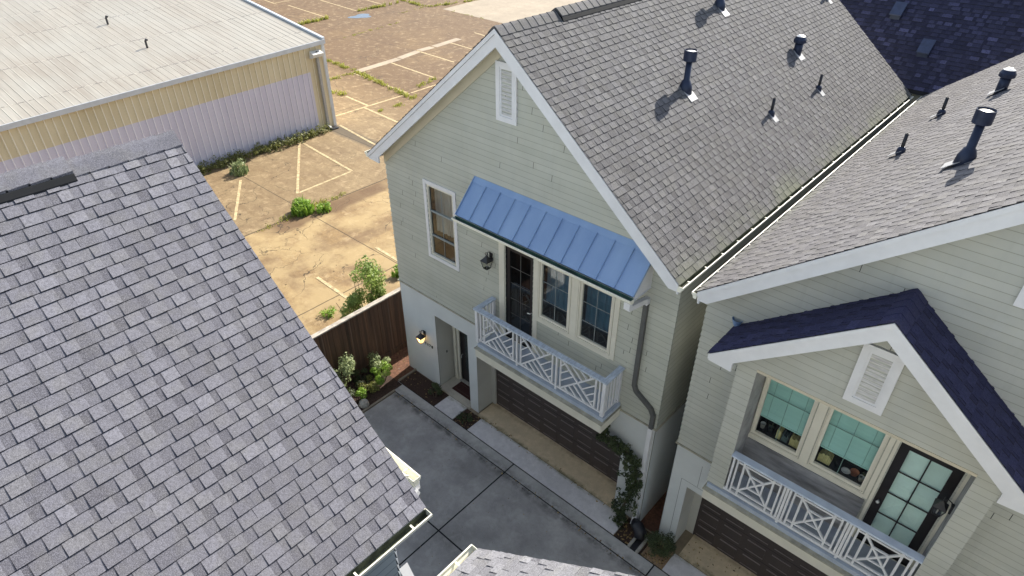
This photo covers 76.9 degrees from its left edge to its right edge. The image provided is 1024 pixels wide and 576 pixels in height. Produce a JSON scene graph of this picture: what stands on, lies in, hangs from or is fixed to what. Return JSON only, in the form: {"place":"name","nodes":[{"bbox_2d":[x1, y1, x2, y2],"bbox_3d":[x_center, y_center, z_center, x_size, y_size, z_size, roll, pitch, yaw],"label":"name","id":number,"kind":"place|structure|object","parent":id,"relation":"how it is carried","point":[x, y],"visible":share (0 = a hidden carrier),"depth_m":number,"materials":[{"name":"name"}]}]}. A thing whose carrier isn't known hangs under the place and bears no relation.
{"place":"outdoors","nodes":[
{"label":"outdoors","id":0,"kind":"place"},
{"bbox_2d":[0,0,336,173],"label":"warehouse","id":1,"kind":"structure","parent":0,"point":[206,80],"depth_m":30.46,"materials":[{"name":"yellow paint"}]},
{"bbox_2d":[202,0,583,334],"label":"parking lot","id":2,"kind":"structure","parent":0,"point":[411,49],"depth_m":31.81,"materials":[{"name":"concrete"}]},
{"bbox_2d":[228,158,248,176],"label":"weed clump","id":3,"kind":"object","parent":2,"relation":"on","point":[237,167],"visible":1,"depth_m":30.19,"materials":[{"name":"green plant"}]},
{"bbox_2d":[198,122,331,174],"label":"wall foot weeds","id":4,"kind":"object","parent":2,"relation":"on","point":[292,140],"depth_m":32.33,"materials":[{"name":"green plant"}]},
{"bbox_2d":[290,194,314,217],"bbox_3d":[-8.803,-3.514,27.103,1.031,0.700,1.208,27,43,33],"label":"weed clump","id":5,"kind":"object","parent":2,"relation":"on","point":[303,207],"visible":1,"depth_m":26.99,"materials":[{"name":"green plant"}]},
{"bbox_2d":[316,201,331,213],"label":"weed clump","id":6,"kind":"object","parent":2,"relation":"on","point":[321,208],"visible":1,"depth_m":27.20,"materials":[{"name":"green plant"}]},
{"bbox_2d":[317,306,336,318],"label":"weed clump","id":7,"kind":"object","parent":2,"relation":"on","point":[329,313],"visible":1,"depth_m":21.28,"materials":[{"name":"green plant"}]},
{"bbox_2d":[348,14,370,17],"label":"puddle","id":8,"kind":"object","parent":2,"relation":"on","point":[362,16],"visible":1,"depth_m":57.10,"materials":[{"name":"blue liquid"}]},
{"bbox_2d":[336,254,386,318],"bbox_3d":[-4.471,0.498,19.319,0.981,2.999,1.766,27,43,33],"label":"shrub","id":9,"kind":"object","parent":2,"relation":"on","point":[353,300],"visible":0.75,"depth_m":18.90,"materials":[{"name":"green plant"}]},
{"bbox_2d":[257,0,482,231],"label":"weeds","id":10,"kind":"object","parent":2,"relation":"on","point":[405,94],"visible":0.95,"depth_m":42.80,"materials":[{"name":"green plant"}]},
{"bbox_2d":[391,264,398,278],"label":"weed clump","id":11,"kind":"object","parent":2,"relation":"on","point":[393,274],"visible":0.37,"depth_m":23.16,"materials":[{"name":"green plant"}]},
{"bbox_2d":[247,144,739,571],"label":"leaf litter","id":12,"kind":"object","parent":2,"relation":"on","point":[527,452],"visible":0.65,"depth_m":15.23,"materials":[{"name":"brown plant"}]},
{"bbox_2d":[363,381,669,575],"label":"driveway","id":13,"kind":"structure","parent":0,"point":[467,487],"depth_m":15.22,"materials":[{"name":"concrete"}]},
{"bbox_2d":[362,368,416,412],"bbox_3d":[-4.937,3.872,17.136,0.280,0.150,6.500,27,43,33],"label":"bed edging","id":14,"kind":"object","parent":13,"relation":"on","point":[386,395],"visible":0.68,"depth_m":18.22,"materials":[{"name":"grey concrete"}]},
{"bbox_2d":[381,346,666,533],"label":"side yard soil","id":15,"kind":"structure","parent":0,"point":[651,520],"depth_m":18.87,"materials":[{"name":"brown soil"}]},
{"bbox_2d":[364,342,693,567],"bbox_3d":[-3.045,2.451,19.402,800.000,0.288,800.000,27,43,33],"label":"ground","id":16,"kind":"structure","parent":0,"point":[685,537],"depth_m":14.64,"materials":[{"name":"brown soil"}]},
{"bbox_2d":[0,130,432,575],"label":"townhouse","id":17,"kind":"structure","parent":16,"relation":"on","point":[176,399],"depth_m":6.50,"materials":[{"name":"grey"}]},
{"bbox_2d":[311,287,406,383],"bbox_3d":[-2.669,0.482,20.080,0.220,2.140,21.000,27,43,33],"label":"wooden fence","id":18,"kind":"object","parent":16,"relation":"on","point":[374,327],"visible":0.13,"depth_m":18.54,"materials":[{"name":"brown wood"}]},
{"bbox_2d":[439,375,478,408],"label":"porch slab","id":19,"kind":"structure","parent":16,"relation":"on","point":[447,386],"depth_m":18.32,"materials":[{"name":"concrete"}]},
{"bbox_2d":[452,381,470,400],"bbox_3d":[-1.310,2.926,18.328,0.760,0.016,0.380,27,43,33],"label":"door mat","id":20,"kind":"object","parent":19,"relation":"on","point":[462,388],"depth_m":18.37,"materials":[{"name":"brown fabric"}]},
{"bbox_2d":[345,369,651,553],"bbox_3d":[-2.427,5.277,15.239,9.370,0.215,6.570,27,43,33],"label":"planting bed","id":21,"kind":"object","parent":16,"relation":"on","point":[389,384],"visible":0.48,"depth_m":18.34,"materials":[{"name":"brown soil"}]},
{"bbox_2d":[333,352,354,388],"bbox_3d":[-4.755,2.437,17.835,0.829,1.551,0.991,27,43,33],"label":"shrub","id":22,"kind":"object","parent":21,"relation":"on","point":[347,365],"visible":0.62,"depth_m":17.69,"materials":[{"name":"green plant"}]},
{"bbox_2d":[347,387,355,396],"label":"shrub","id":23,"kind":"object","parent":21,"relation":"on","point":[349,389],"visible":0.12,"depth_m":17.87,"materials":[{"name":"green plant"}]},
{"bbox_2d":[355,387,366,399],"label":"shrub","id":24,"kind":"object","parent":21,"relation":"on","point":[363,391],"visible":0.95,"depth_m":17.98,"materials":[{"name":"green plant"}]},
{"bbox_2d":[351,368,373,387],"bbox_3d":[-4.348,2.591,18.576,0.712,0.455,0.621,27,43,33],"label":"shrub","id":25,"kind":"object","parent":21,"relation":"on","point":[360,380],"visible":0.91,"depth_m":18.60,"materials":[{"name":"green plant"}]},
{"bbox_2d":[359,399,368,408],"bbox_3d":[-4.106,3.196,17.886,0.291,0.200,0.295,27,43,33],"label":"garden stone","id":26,"kind":"object","parent":21,"relation":"on","point":[363,403],"visible":1,"depth_m":17.80,"materials":[{"name":"grey stone"}]},
{"bbox_2d":[357,374,379,392],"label":"shrub","id":27,"kind":"object","parent":21,"relation":"on","point":[372,385],"visible":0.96,"depth_m":18.32,"materials":[{"name":"green plant"}]},
{"bbox_2d":[367,352,390,373],"bbox_3d":[-3.916,2.205,18.900,0.738,0.716,0.720,27,43,33],"label":"shrub","id":28,"kind":"object","parent":21,"relation":"on","point":[374,362],"visible":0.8,"depth_m":18.75,"materials":[{"name":"green plant"}]},
{"bbox_2d":[370,360,392,385],"bbox_3d":[-3.779,2.482,18.618,0.766,0.583,0.684,27,43,33],"label":"shrub","id":29,"kind":"object","parent":21,"relation":"on","point":[379,378],"visible":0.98,"depth_m":18.47,"materials":[{"name":"green plant"}]},
{"bbox_2d":[428,382,442,397],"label":"shrub","id":30,"kind":"object","parent":21,"relation":"on","point":[436,388],"visible":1,"depth_m":18.13,"materials":[{"name":"green plant"}]},
{"bbox_2d":[456,411,473,423],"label":"shrub","id":31,"kind":"object","parent":21,"relation":"on","point":[469,418],"visible":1,"depth_m":17.45,"materials":[{"name":"green plant"}]},
{"bbox_2d":[627,518,647,553],"bbox_3d":[2.784,5.498,14.469,0.527,0.375,0.641,27,43,33],"label":"splash block","id":32,"kind":"object","parent":21,"relation":"on","point":[637,543],"depth_m":14.40,"materials":[{"name":"concrete"}]},
{"bbox_2d":[438,544,633,575],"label":"townhouse","id":33,"kind":"structure","parent":16,"relation":"on","point":[471,560],"depth_m":6.07,"materials":[{"name":"grey"}]},
{"bbox_2d":[435,396,706,575],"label":"walkway","id":34,"kind":"structure","parent":16,"relation":"on","point":[579,498],"depth_m":15.91,"materials":[{"name":"concrete"}]},
{"bbox_2d":[478,403,756,575],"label":"garage apron","id":35,"kind":"object","parent":16,"relation":"on","point":[594,482],"visible":0.74,"depth_m":16.02,"materials":[{"name":"beige concrete"}]},
{"bbox_2d":[364,0,913,523],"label":"townhouse","id":36,"kind":"structure","parent":16,"relation":"on","point":[588,198],"depth_m":13.22,"materials":[{"name":"grey"}]},
{"bbox_2d":[422,178,459,271],"bbox_3d":[-1.481,-1.561,15.258,1.080,2.090,0.535,27,43,33],"label":"window","id":37,"kind":"structure","parent":36,"relation":"in","point":[441,204],"depth_m":15.29,"materials":[{"name":"white paint"}]},
{"bbox_2d":[460,331,469,382],"bbox_3d":[-1.097,1.926,17.862,0.940,2.190,0.132,27,43,33],"label":"front door","id":38,"kind":"structure","parent":36,"relation":"in","point":[463,337],"depth_m":18.14,"materials":[{"name":"paint"}]},
{"bbox_2d":[506,246,533,348],"bbox_3d":[0.379,0.115,14.526,0.810,2.540,0.752,27,43,33],"label":"balcony door","id":39,"kind":"structure","parent":36,"relation":"in","point":[519,266],"depth_m":14.76,"materials":[{"name":"paint"}]},
{"bbox_2d":[537,262,571,332],"bbox_3d":[1.047,0.077,13.610,0.860,1.490,0.535,27,43,33],"label":"window","id":40,"kind":"structure","parent":36,"relation":"in","point":[554,286],"depth_m":13.69,"materials":[{"name":"glass"}]},
{"bbox_2d":[496,369,620,482],"bbox_3d":[1.193,3.191,16.197,4.340,2.120,0.056,27,43,33],"label":"garage door","id":41,"kind":"structure","parent":36,"relation":"in","point":[570,433],"depth_m":16.43,"materials":[{"name":"brown wood"}]},
{"bbox_2d":[575,280,615,354],"bbox_3d":[1.822,0.478,13.035,0.850,1.490,0.535,27,43,33],"label":"window","id":42,"kind":"structure","parent":36,"relation":"in","point":[595,309],"depth_m":13.11,"materials":[{"name":"glass"}]},
{"bbox_2d":[595,425,642,529],"bbox_3d":[2.167,4.137,14.391,1.680,2.705,0.467,27,43,33],"label":"climbing vine","id":43,"kind":"object","parent":36,"relation":"attached to","point":[623,448],"visible":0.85,"depth_m":13.98,"materials":[{"name":"green plant"}]},
{"bbox_2d":[642,539,675,569],"bbox_3d":[3.233,5.935,14.310,0.530,0.200,0.620,27,43,33],"label":"gravel bed","id":44,"kind":"object","parent":16,"relation":"on","point":[655,558],"visible":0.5,"depth_m":14.14,"materials":[{"name":"brown gravel"}]},
{"bbox_2d":[645,529,676,559],"bbox_3d":[3.225,5.574,14.002,0.723,0.793,0.630,8,36,12],"label":"shrub","id":45,"kind":"object","parent":44,"relation":"on","point":[653,544],"visible":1,"depth_m":13.92,"materials":[{"name":"green plant"}]},
{"bbox_2d":[658,53,1023,575],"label":"townhouse","id":46,"kind":"structure","parent":16,"relation":"on","point":[864,310],"depth_m":9.59,"materials":[{"name":"beige"}]},
{"bbox_2d":[693,497,827,575],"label":"garage door","id":47,"kind":"structure","parent":46,"relation":"in","point":[735,539],"depth_m":13.61,"materials":[{"name":"brown wood"}]},
{"bbox_2d":[760,421,765,428],"bbox_3d":[4.450,2.434,11.445,0.094,0.100,0.092,27,43,33],"label":"plant pot","id":48,"kind":"object","parent":46,"relation":"in","point":[762,424],"visible":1,"depth_m":11.43,"materials":[{"name":"grey ceramic"}]},
{"bbox_2d":[768,423,773,431],"bbox_3d":[4.567,2.450,11.357,0.103,0.175,0.113,4,35,5],"label":"plant pot","id":49,"kind":"object","parent":46,"relation":"in","point":[770,428],"visible":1,"depth_m":11.36,"materials":[{"name":"black ceramic"}]},
{"bbox_2d":[775,426,784,438],"bbox_3d":[4.672,2.518,11.242,0.076,0.194,0.140,27,43,33],"label":"book row","id":50,"kind":"object","parent":46,"relation":"in","point":[781,431],"visible":0.76,"depth_m":11.20,"materials":[{"name":"beige paper"}]},
{"bbox_2d":[750,377,818,457],"bbox_3d":[4.706,2.013,10.922,0.860,1.460,0.535,27,43,33],"label":"window","id":51,"kind":"structure","parent":46,"relation":"in","point":[779,404],"depth_m":10.85,"materials":[{"name":"beige paint"}]},
{"bbox_2d":[781,430,791,442],"bbox_3d":[4.755,2.574,11.190,0.100,0.164,0.140,27,43,33],"label":"book row","id":52,"kind":"object","parent":46,"relation":"in","point":[785,437],"visible":1,"depth_m":11.15,"materials":[{"name":"paper"}]},
{"bbox_2d":[788,433,800,448],"bbox_3d":[4.896,2.629,11.073,0.199,0.206,0.140,27,43,33],"label":"book row","id":53,"kind":"object","parent":46,"relation":"in","point":[794,441],"visible":0.65,"depth_m":11.05,"materials":[{"name":"yellow paper"}]},
{"bbox_2d":[817,448,833,465],"bbox_3d":[5.260,2.817,10.802,0.202,0.208,0.140,27,43,33],"label":"book row","id":54,"kind":"object","parent":46,"relation":"in","point":[825,456],"visible":0.92,"depth_m":10.76,"materials":[{"name":"yellow paper"}]},
{"bbox_2d":[841,467,849,473],"bbox_3d":[5.512,3.026,10.653,0.150,0.035,0.148,27,43,33],"label":"dish","id":55,"kind":"object","parent":46,"relation":"in","point":[845,470],"visible":1,"depth_m":10.66,"materials":[{"name":"white ceramic"}]},
{"bbox_2d":[808,408,889,492],"bbox_3d":[5.481,2.414,10.347,0.890,1.460,0.535,27,43,33],"label":"window","id":56,"kind":"structure","parent":46,"relation":"in","point":[853,443],"depth_m":10.28,"materials":[{"name":"beige paint"}]},
{"bbox_2d":[850,468,859,476],"bbox_3d":[5.628,3.041,10.602,0.147,0.070,0.143,27,43,33],"label":"plant pot","id":57,"kind":"object","parent":46,"relation":"in","point":[854,472],"visible":1,"depth_m":10.59,"materials":[{"name":"ceramic"}]},
{"bbox_2d":[858,472,865,481],"bbox_3d":[5.682,3.059,10.470,0.094,0.192,0.109,27,43,33],"label":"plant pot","id":58,"kind":"object","parent":46,"relation":"in","point":[861,477],"visible":0.98,"depth_m":10.46,"materials":[{"name":"grey ceramic"}]},
{"bbox_2d":[856,442,965,565],"bbox_3d":[6.263,3.265,10.133,0.850,2.400,0.668,27,43,33],"label":"balcony door","id":59,"kind":"structure","parent":46,"relation":"in","point":[900,509],"depth_m":9.91,"materials":[{"name":"paint"}]},
{"bbox_2d":[840,0,1023,115],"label":"house","id":60,"kind":"structure","parent":0,"point":[924,47],"depth_m":18.95,"materials":[{"name":"grey"}]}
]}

